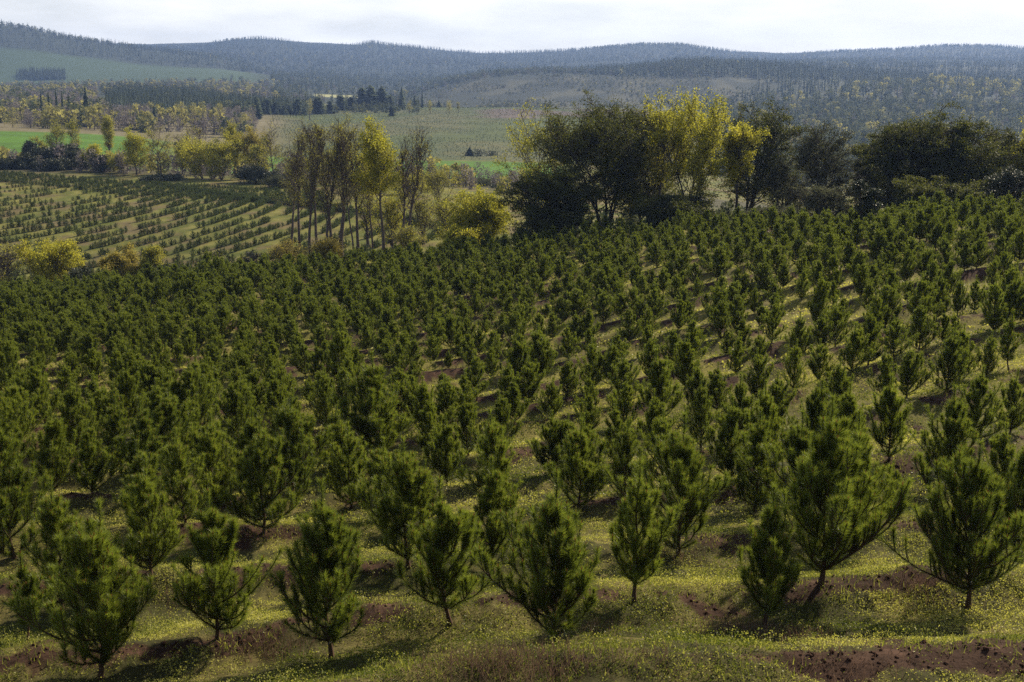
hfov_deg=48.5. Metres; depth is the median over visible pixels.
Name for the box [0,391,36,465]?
young pine
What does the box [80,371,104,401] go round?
young pine
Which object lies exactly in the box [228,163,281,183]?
shrub
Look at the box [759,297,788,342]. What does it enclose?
young pine
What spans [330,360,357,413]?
young pine
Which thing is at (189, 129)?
broadleaf tree
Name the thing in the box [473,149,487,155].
shrub
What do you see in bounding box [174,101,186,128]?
broadleaf tree
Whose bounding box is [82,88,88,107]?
conifer tree
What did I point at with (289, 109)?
conifer tree
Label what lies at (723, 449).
young pine
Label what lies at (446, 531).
young pine
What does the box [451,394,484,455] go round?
young pine
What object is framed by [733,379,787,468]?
young pine
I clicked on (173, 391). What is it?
young pine
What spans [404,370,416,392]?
young pine
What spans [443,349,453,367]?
young pine
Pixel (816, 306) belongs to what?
young pine
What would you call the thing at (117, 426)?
young pine
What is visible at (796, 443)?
young pine
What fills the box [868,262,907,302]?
young pine
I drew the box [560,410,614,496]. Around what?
young pine
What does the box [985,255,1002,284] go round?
young pine
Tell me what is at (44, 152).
shrub
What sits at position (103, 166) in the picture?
shrub
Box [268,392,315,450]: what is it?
young pine
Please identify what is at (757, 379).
young pine
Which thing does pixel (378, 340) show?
young pine
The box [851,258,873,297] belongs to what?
young pine
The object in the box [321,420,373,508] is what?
young pine
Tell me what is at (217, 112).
broadleaf tree
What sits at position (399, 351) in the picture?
young pine
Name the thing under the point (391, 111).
conifer tree
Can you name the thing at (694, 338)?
young pine
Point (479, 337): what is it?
young pine
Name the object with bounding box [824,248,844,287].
young pine
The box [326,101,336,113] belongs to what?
conifer tree
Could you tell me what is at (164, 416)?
young pine
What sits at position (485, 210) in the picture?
broadleaf tree
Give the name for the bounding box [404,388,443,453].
young pine
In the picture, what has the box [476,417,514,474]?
young pine
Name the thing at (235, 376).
young pine
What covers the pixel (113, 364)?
young pine
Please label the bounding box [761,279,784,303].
young pine
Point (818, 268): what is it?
young pine
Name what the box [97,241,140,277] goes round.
bush
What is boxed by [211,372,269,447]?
young pine
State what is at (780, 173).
evergreen tree
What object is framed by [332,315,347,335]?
young pine
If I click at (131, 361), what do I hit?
young pine
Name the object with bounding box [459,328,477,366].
young pine
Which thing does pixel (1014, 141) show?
evergreen tree
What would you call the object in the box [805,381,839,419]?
young pine
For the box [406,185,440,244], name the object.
broadleaf tree
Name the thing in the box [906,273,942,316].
young pine
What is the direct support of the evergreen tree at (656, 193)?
on the ground at (96, 65)
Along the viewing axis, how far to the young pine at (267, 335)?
58.53 m
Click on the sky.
(772, 26)
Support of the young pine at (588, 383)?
on the ground at (96, 65)
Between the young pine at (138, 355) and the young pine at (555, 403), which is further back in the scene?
the young pine at (138, 355)
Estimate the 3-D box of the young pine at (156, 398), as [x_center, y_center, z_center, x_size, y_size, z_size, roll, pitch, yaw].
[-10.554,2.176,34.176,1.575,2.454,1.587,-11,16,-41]
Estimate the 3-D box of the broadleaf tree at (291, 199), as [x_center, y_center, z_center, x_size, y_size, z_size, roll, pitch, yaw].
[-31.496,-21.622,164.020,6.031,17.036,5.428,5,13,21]
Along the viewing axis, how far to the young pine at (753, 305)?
57.41 m
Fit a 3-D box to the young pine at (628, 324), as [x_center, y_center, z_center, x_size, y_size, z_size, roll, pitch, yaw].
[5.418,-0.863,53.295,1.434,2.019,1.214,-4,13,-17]
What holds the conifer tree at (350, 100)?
on the ground at (96, 65)
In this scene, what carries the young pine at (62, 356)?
on the ground at (96, 65)
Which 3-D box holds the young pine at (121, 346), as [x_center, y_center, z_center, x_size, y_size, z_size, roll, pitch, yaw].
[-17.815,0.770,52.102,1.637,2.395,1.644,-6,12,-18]
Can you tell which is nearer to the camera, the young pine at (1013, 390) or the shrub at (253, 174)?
the young pine at (1013, 390)
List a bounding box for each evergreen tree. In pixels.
[491,150,607,240]
[522,88,685,234]
[614,100,685,221]
[707,95,813,210]
[763,152,810,212]
[774,119,887,208]
[838,133,909,212]
[854,99,973,209]
[895,114,1022,206]
[976,127,1023,207]
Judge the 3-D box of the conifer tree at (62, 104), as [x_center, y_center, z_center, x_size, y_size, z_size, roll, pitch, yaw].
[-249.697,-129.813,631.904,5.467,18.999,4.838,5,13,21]
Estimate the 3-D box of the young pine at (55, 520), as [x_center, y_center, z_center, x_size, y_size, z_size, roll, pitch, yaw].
[-7.823,3.447,19.451,1.541,2.474,1.341,-10,16,-38]
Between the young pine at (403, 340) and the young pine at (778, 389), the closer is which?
the young pine at (778, 389)
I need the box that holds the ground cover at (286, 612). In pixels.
[0,220,1023,681]
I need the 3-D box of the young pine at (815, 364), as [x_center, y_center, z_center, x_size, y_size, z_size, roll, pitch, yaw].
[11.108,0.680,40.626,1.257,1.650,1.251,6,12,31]
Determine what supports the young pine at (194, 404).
on the ground at (96, 65)
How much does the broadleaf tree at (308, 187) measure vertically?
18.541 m
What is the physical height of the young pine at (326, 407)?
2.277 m
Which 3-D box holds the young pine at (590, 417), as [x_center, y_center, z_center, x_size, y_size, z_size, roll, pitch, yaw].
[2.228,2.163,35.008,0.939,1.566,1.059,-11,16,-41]
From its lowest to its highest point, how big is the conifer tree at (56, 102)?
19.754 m
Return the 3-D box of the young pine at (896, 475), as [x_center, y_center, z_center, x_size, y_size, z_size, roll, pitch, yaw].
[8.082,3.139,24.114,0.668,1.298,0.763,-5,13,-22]
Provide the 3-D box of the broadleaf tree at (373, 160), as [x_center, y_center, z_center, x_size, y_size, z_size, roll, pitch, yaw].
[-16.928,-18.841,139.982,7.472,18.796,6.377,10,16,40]
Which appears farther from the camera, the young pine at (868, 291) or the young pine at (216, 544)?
the young pine at (868, 291)
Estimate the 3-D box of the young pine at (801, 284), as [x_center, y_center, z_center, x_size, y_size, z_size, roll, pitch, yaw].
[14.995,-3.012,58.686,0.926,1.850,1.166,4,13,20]
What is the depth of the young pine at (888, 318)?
47.97 m
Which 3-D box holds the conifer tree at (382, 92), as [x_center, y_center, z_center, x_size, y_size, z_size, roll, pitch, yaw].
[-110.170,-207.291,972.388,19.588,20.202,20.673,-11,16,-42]
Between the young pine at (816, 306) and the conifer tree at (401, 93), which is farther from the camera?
the conifer tree at (401, 93)
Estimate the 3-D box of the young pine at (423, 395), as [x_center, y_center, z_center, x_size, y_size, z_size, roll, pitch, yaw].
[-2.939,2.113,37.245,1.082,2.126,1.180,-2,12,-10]
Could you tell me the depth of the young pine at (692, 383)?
37.34 m
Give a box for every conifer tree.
[55,89,58,115]
[61,91,63,108]
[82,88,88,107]
[252,96,263,118]
[260,98,273,113]
[270,102,281,113]
[279,103,292,113]
[291,98,303,114]
[311,96,326,113]
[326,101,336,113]
[335,95,348,109]
[347,97,358,109]
[355,87,371,108]
[365,85,379,109]
[375,86,390,108]
[386,95,393,106]
[388,106,394,115]
[397,87,406,107]
[420,93,424,107]
[464,147,474,155]
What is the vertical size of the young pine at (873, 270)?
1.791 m
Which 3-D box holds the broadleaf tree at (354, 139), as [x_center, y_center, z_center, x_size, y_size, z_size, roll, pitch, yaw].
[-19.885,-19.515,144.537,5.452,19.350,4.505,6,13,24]
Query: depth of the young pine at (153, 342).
59.05 m
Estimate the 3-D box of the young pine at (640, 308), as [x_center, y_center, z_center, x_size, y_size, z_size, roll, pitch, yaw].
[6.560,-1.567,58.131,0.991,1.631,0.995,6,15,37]
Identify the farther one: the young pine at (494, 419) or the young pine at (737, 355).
the young pine at (737, 355)
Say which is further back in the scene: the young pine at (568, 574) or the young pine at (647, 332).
the young pine at (647, 332)
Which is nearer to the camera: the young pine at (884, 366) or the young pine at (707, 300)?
the young pine at (884, 366)
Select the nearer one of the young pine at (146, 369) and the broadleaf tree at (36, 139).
the young pine at (146, 369)
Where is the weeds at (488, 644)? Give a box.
[0,479,1023,681]
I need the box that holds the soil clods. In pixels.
[1,327,1023,681]
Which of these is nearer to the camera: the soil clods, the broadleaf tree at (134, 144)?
the soil clods
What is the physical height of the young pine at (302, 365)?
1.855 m
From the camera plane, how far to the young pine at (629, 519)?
17.17 m
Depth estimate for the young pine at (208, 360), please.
46.36 m
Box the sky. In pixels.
[0,0,1023,52]
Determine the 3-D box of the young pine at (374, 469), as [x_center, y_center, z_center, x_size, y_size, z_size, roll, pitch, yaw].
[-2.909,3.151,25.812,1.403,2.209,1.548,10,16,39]
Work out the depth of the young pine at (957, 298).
50.09 m
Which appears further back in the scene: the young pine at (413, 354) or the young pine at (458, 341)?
the young pine at (458, 341)
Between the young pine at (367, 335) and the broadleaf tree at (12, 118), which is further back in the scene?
the broadleaf tree at (12, 118)
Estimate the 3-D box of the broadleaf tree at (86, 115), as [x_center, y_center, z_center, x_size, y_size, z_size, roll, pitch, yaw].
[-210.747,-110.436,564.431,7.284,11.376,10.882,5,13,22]
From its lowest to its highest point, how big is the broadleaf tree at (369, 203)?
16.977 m
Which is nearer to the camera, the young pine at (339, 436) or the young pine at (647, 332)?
the young pine at (339, 436)
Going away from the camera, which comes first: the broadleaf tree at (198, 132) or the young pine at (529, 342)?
the young pine at (529, 342)
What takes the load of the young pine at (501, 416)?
on the ground at (96, 65)
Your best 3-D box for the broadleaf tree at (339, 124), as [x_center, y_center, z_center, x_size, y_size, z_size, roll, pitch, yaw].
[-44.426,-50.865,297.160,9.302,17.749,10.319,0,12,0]
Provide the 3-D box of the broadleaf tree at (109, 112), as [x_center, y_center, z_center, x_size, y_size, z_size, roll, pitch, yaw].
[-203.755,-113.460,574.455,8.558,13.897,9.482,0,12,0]
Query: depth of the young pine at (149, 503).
20.14 m
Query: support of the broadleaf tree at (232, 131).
on the ground at (96, 65)
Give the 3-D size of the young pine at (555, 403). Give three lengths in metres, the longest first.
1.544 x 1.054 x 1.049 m
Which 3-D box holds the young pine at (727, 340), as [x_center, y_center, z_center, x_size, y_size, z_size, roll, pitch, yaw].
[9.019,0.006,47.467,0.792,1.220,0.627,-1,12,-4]
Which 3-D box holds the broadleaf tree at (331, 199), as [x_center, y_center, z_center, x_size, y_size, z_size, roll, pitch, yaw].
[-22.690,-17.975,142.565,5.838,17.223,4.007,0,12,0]
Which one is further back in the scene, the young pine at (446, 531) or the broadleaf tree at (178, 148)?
the broadleaf tree at (178, 148)
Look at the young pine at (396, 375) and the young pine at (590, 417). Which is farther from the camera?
the young pine at (396, 375)
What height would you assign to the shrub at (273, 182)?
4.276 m
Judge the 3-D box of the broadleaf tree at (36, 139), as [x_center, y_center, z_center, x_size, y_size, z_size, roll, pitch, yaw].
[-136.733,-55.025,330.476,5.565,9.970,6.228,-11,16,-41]
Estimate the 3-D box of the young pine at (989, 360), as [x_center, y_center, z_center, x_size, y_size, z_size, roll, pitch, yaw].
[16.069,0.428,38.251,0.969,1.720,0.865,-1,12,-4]
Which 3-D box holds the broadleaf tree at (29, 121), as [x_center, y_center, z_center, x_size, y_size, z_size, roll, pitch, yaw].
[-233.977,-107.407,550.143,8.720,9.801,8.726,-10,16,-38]
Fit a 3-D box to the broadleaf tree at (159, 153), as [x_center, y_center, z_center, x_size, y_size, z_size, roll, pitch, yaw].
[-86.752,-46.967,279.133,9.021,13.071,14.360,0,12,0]
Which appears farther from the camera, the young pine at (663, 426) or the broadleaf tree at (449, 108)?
the broadleaf tree at (449, 108)
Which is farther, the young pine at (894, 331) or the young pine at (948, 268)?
the young pine at (948, 268)
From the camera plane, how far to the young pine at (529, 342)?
51.68 m
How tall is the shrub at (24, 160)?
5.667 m
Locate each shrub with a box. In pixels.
[0,158,17,169]
[12,152,40,168]
[20,139,38,168]
[30,155,74,171]
[32,145,53,160]
[48,142,80,159]
[59,150,89,169]
[62,263,92,284]
[88,152,111,172]
[135,172,185,181]
[141,263,179,283]
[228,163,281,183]
[237,249,266,263]
[253,173,308,187]
[387,174,433,194]
[453,177,491,185]
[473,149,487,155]
[484,151,497,155]
[485,179,514,188]
[614,188,726,232]
[732,203,805,223]
[783,178,859,217]
[849,179,885,226]
[884,174,990,215]
[980,164,1023,203]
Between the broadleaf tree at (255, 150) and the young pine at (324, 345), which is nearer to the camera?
the young pine at (324, 345)
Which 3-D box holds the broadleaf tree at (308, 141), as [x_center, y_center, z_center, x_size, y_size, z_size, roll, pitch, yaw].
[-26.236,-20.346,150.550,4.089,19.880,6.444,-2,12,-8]
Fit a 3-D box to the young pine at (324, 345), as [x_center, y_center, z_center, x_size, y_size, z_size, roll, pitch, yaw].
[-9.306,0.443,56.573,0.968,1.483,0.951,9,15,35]
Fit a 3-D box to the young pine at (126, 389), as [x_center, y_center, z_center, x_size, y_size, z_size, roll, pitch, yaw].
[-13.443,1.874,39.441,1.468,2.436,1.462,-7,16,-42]
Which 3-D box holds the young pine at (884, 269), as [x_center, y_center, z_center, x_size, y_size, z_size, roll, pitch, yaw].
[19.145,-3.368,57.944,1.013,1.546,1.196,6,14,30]
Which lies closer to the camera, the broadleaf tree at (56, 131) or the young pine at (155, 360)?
the young pine at (155, 360)
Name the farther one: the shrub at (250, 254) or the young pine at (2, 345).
the shrub at (250, 254)
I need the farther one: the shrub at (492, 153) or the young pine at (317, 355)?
the shrub at (492, 153)
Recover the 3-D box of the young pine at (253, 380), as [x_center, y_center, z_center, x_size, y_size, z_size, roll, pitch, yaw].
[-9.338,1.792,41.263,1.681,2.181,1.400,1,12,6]
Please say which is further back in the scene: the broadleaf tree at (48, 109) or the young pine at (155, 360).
the broadleaf tree at (48, 109)
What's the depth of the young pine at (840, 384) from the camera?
34.65 m
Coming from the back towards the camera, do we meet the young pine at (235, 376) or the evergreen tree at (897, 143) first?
the evergreen tree at (897, 143)
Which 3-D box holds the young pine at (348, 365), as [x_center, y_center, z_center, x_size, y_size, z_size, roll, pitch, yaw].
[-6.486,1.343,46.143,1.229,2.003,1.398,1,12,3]
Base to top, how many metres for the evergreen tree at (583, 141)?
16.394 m
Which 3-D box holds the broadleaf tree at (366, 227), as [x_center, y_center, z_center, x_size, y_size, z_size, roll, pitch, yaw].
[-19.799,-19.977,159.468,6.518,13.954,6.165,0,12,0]
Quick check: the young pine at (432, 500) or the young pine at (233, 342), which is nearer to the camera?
the young pine at (432, 500)
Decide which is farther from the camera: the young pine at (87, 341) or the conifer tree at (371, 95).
the conifer tree at (371, 95)
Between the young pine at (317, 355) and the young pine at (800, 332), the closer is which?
the young pine at (800, 332)
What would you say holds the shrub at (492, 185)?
on the ground at (96, 65)
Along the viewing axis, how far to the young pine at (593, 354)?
44.36 m
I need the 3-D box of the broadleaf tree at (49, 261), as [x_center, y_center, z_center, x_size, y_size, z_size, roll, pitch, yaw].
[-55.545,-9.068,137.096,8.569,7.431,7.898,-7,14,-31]
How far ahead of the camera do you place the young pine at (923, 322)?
43.08 m
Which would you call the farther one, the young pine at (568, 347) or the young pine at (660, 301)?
the young pine at (660, 301)
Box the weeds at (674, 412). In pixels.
[2,311,1023,513]
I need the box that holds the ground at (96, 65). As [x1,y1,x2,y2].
[0,25,1023,681]
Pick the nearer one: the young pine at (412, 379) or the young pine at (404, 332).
the young pine at (412, 379)
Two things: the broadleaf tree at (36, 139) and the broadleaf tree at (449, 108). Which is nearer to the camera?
the broadleaf tree at (36, 139)
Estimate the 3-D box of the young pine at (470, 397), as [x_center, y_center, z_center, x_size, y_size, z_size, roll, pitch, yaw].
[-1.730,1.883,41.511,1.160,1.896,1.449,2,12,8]
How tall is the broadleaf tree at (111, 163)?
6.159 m
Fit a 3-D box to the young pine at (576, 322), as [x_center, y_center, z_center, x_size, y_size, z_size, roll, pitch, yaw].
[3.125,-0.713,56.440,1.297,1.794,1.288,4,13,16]
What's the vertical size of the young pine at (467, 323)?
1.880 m
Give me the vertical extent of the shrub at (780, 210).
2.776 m
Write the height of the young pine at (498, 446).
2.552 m
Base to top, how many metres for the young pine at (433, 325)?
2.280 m
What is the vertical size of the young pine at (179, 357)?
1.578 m
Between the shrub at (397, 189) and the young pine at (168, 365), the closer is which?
the young pine at (168, 365)
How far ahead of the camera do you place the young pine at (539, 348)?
46.78 m
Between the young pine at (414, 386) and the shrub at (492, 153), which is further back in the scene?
the shrub at (492, 153)
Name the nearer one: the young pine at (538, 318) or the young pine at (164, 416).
the young pine at (164, 416)
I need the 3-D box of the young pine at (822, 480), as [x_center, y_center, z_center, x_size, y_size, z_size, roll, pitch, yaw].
[4.941,2.351,17.622,1.876,3.256,2.803,-5,13,-21]
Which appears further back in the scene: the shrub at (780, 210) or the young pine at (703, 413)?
the shrub at (780, 210)
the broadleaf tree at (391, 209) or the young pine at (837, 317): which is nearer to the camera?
the young pine at (837, 317)
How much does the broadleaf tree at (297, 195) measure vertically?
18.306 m
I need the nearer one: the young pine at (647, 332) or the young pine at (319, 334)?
the young pine at (647, 332)
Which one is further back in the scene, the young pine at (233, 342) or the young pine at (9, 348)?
the young pine at (233, 342)
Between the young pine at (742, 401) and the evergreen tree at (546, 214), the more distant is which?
the evergreen tree at (546, 214)
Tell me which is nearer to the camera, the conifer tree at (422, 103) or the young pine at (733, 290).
the young pine at (733, 290)
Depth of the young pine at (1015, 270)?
51.63 m
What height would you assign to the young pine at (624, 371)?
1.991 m
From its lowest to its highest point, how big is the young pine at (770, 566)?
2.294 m
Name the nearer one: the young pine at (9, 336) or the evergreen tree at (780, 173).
the young pine at (9, 336)
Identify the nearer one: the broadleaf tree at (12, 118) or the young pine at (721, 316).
the young pine at (721, 316)
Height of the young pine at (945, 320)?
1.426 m
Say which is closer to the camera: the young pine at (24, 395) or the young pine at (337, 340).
the young pine at (24, 395)
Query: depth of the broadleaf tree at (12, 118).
549.39 m
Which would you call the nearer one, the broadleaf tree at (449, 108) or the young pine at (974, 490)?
the young pine at (974, 490)
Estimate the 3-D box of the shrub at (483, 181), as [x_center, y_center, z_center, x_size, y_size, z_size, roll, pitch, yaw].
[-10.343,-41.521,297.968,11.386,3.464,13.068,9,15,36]
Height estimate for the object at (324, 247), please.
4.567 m
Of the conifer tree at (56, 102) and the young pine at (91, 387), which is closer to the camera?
the young pine at (91, 387)
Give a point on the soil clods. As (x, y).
(923, 641)
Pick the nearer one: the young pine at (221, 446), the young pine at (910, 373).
the young pine at (221, 446)
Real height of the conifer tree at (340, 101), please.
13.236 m
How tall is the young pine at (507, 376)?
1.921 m
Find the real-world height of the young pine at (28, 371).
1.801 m
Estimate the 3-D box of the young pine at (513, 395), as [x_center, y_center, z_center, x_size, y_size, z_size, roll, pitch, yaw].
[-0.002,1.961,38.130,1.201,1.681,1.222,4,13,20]
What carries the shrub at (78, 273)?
on the ground at (96, 65)
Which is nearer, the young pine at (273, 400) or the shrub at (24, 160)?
the young pine at (273, 400)
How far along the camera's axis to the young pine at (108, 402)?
36.02 m
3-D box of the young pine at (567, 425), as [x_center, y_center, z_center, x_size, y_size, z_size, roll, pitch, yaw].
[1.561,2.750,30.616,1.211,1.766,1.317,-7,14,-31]
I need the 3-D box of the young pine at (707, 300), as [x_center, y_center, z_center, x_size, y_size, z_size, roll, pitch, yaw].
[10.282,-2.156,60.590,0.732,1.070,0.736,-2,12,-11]
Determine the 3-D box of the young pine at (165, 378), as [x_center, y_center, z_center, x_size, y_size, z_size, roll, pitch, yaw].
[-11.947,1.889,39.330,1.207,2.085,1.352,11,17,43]
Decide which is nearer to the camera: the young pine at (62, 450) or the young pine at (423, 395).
the young pine at (62, 450)
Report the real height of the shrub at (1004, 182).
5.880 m
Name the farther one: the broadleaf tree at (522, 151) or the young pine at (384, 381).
the broadleaf tree at (522, 151)
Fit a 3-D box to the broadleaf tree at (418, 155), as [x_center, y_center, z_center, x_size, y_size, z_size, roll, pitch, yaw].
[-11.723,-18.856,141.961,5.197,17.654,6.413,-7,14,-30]
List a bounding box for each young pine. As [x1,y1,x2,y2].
[0,330,29,385]
[0,336,22,375]
[0,362,16,390]
[0,372,37,451]
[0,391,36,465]
[1,550,50,641]
[2,329,19,355]
[2,374,48,433]
[8,474,87,608]
[9,365,31,392]
[16,349,47,380]
[18,315,57,365]
[19,357,63,424]
[22,346,51,372]
[24,364,29,383]
[24,426,66,467]
[25,369,58,411]
[25,406,81,491]
[46,377,104,453]
[50,346,86,384]
[53,358,80,405]
[60,343,79,368]
[67,418,119,494]
[71,332,96,367]
[72,326,107,370]
[80,344,108,380]
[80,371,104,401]
[80,373,110,420]
[81,382,128,435]
[96,393,138,469]
[98,331,133,359]
[98,452,186,576]
[99,382,133,432]
[100,343,123,387]
[105,333,137,370]
[106,341,147,398]
[109,363,146,424]
[110,438,170,516]
[115,326,127,347]
[116,395,181,483]
[128,321,154,357]
[128,354,160,405]
[134,348,143,380]
[135,360,172,404]
[139,377,180,430]
[147,341,154,358]
[148,380,200,468]
[150,348,162,368]
[151,333,173,366]
[156,354,181,381]
[156,425,206,522]
[158,367,176,395]
[159,370,189,420]
[167,486,284,639]
[169,339,186,368]
[174,322,199,359]
[174,357,222,425]
[175,389,223,449]
[181,350,223,412]
[186,351,220,388]
[192,410,232,466]
[195,354,228,403]
[197,336,226,379]
[203,323,227,360]
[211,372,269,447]
[220,350,230,370]
[221,347,257,382]
[226,361,247,399]
[226,406,275,486]
[227,336,255,372]
[229,319,258,355]
[232,318,255,346]
[237,373,266,428]
[241,336,254,364]
[244,364,269,418]
[254,338,268,366]
[255,327,279,348]
[255,335,287,373]
[258,348,284,380]
[260,362,293,413]
[261,392,334,496]
[263,371,286,421]
[264,475,366,658]
[267,387,310,435]
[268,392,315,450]
[270,361,296,398]
[287,330,303,365]
[288,329,303,349]
[288,339,314,375]
[294,364,343,412]
[300,374,316,398]
[306,340,330,377]
[307,367,338,424]
[309,321,331,350]
[314,404,353,457]
[317,410,367,488]
[319,336,330,363]
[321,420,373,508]
[323,336,350,369]
[326,320,353,379]
[327,349,416,452]
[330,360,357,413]
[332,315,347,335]
[337,350,362,393]
[339,327,354,352]
[342,434,402,517]
[351,343,365,374]
[357,318,377,350]
[357,374,399,420]
[373,322,392,356]
[378,336,396,365]
[381,359,413,421]
[385,337,415,371]
[390,327,410,361]
[391,444,404,474]
[393,458,443,521]
[393,474,501,625]
[401,377,422,420]
[402,326,412,353]
[404,334,425,369]
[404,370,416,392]
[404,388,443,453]
[405,358,424,385]
[406,376,437,435]
[417,375,461,427]
[421,412,468,483]
[422,332,442,360]
[424,309,446,346]
[433,368,452,399]
[437,309,464,347]
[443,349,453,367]
[450,327,464,356]
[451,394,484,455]
[451,408,522,498]
[454,367,479,411]
[454,454,536,572]
[457,313,480,343]
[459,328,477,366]
[464,349,495,396]
[464,468,602,643]
[471,326,487,353]
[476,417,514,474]
[480,341,499,375]
[482,325,505,359]
[482,390,523,444]
[493,359,532,399]
[493,377,530,422]
[499,330,536,383]
[500,328,526,367]
[501,304,531,339]
[513,356,545,401]
[520,323,558,377]
[525,409,571,471]
[528,310,544,333]
[528,323,547,357]
[535,377,562,416]
[542,416,607,511]
[543,308,565,338]
[547,412,599,467]
[550,353,584,397]
[554,321,580,359]
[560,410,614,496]
[563,310,584,339]
[572,373,599,409]
[572,388,602,429]
[575,304,600,336]
[576,337,611,386]
[580,323,598,351]
[591,337,623,387]
[594,398,641,461]
[605,328,630,360]
[605,376,642,427]
[605,417,650,497]
[606,455,686,601]
[608,353,648,399]
[613,302,642,341]
[631,296,646,324]
[633,406,676,482]
[635,334,660,375]
[636,347,684,417]
[636,388,680,458]
[639,323,658,354]
[640,304,660,332]
[642,283,669,321]
[658,322,682,369]
[666,332,700,389]
[669,295,694,329]
[673,285,697,311]
[678,314,711,360]
[679,375,718,447]
[680,297,697,326]
[681,360,712,414]
[699,291,709,308]
[701,362,733,411]
[701,394,754,482]
[703,280,728,321]
[706,295,733,337]
[709,270,728,300]
[713,372,759,439]
[719,328,736,354]
[723,289,751,333]
[725,276,758,315]
[726,331,753,371]
[727,406,793,511]
[730,315,755,349]
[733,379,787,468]
[733,409,820,515]
[736,481,804,623]
[738,348,774,397]
[745,287,762,313]
[746,331,770,362]
[755,303,769,326]
[755,371,797,426]
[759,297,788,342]
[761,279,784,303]
[765,287,785,321]
[776,390,917,586]
[781,338,809,388]
[782,378,834,458]
[784,310,816,354]
[793,265,811,299]
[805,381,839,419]
[806,254,825,288]
[806,272,839,329]
[807,339,837,379]
[811,313,840,348]
[815,357,854,411]
[823,299,854,346]
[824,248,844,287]
[825,276,841,304]
[827,381,865,443]
[837,321,875,374]
[838,294,852,318]
[848,307,888,364]
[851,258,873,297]
[854,278,876,311]
[862,290,887,325]
[865,260,881,291]
[865,346,898,397]
[867,372,916,460]
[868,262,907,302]
[869,277,902,332]
[876,460,915,511]
[878,314,919,358]
[878,437,1023,608]
[879,261,898,284]
[894,339,934,397]
[896,245,920,282]
[901,299,942,349]
[902,278,916,303]
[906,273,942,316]
[908,383,979,489]
[914,246,939,276]
[918,253,947,291]
[921,233,959,272]
[927,327,977,390]
[929,270,952,318]
[933,309,957,341]
[937,254,963,292]
[942,322,982,375]
[944,311,963,338]
[950,276,971,315]
[953,238,976,270]
[957,364,1014,444]
[965,274,988,310]
[976,329,1005,375]
[976,420,1023,500]
[979,275,1009,330]
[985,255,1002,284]
[987,368,1023,433]
[988,263,1020,292]
[992,272,1023,323]
[994,247,1014,278]
[994,308,1023,370]
[995,260,1023,289]
[1019,278,1023,316]
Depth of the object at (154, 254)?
137.78 m
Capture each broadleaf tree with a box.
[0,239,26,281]
[2,107,20,127]
[10,237,85,284]
[21,108,38,127]
[30,135,47,147]
[40,117,69,146]
[41,102,57,127]
[64,119,81,147]
[78,107,95,124]
[80,143,103,167]
[96,114,115,149]
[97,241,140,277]
[100,102,116,126]
[105,150,132,171]
[118,124,153,174]
[119,102,136,127]
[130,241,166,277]
[140,127,177,173]
[170,119,194,147]
[171,138,197,172]
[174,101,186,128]
[175,132,216,178]
[187,113,218,157]
[188,102,198,128]
[195,101,206,129]
[199,130,248,179]
[212,103,225,123]
[217,118,244,169]
[228,106,240,123]
[230,125,266,166]
[238,112,252,127]
[240,137,274,170]
[249,119,292,176]
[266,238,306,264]
[271,131,307,241]
[279,126,307,253]
[283,157,309,184]
[293,120,337,257]
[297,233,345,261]
[298,112,323,241]
[306,98,312,119]
[310,123,338,238]
[315,132,347,238]
[317,145,340,178]
[322,113,362,261]
[325,111,354,157]
[333,113,367,251]
[334,127,357,248]
[348,151,390,245]
[350,114,403,249]
[352,129,377,249]
[366,187,413,249]
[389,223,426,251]
[390,136,419,244]
[394,118,435,246]
[406,101,412,113]
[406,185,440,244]
[420,158,464,212]
[425,197,454,247]
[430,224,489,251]
[438,184,517,239]
[446,101,451,112]
[490,97,570,228]
[640,85,733,200]
[642,108,695,201]
[719,120,772,209]
[1009,116,1023,171]

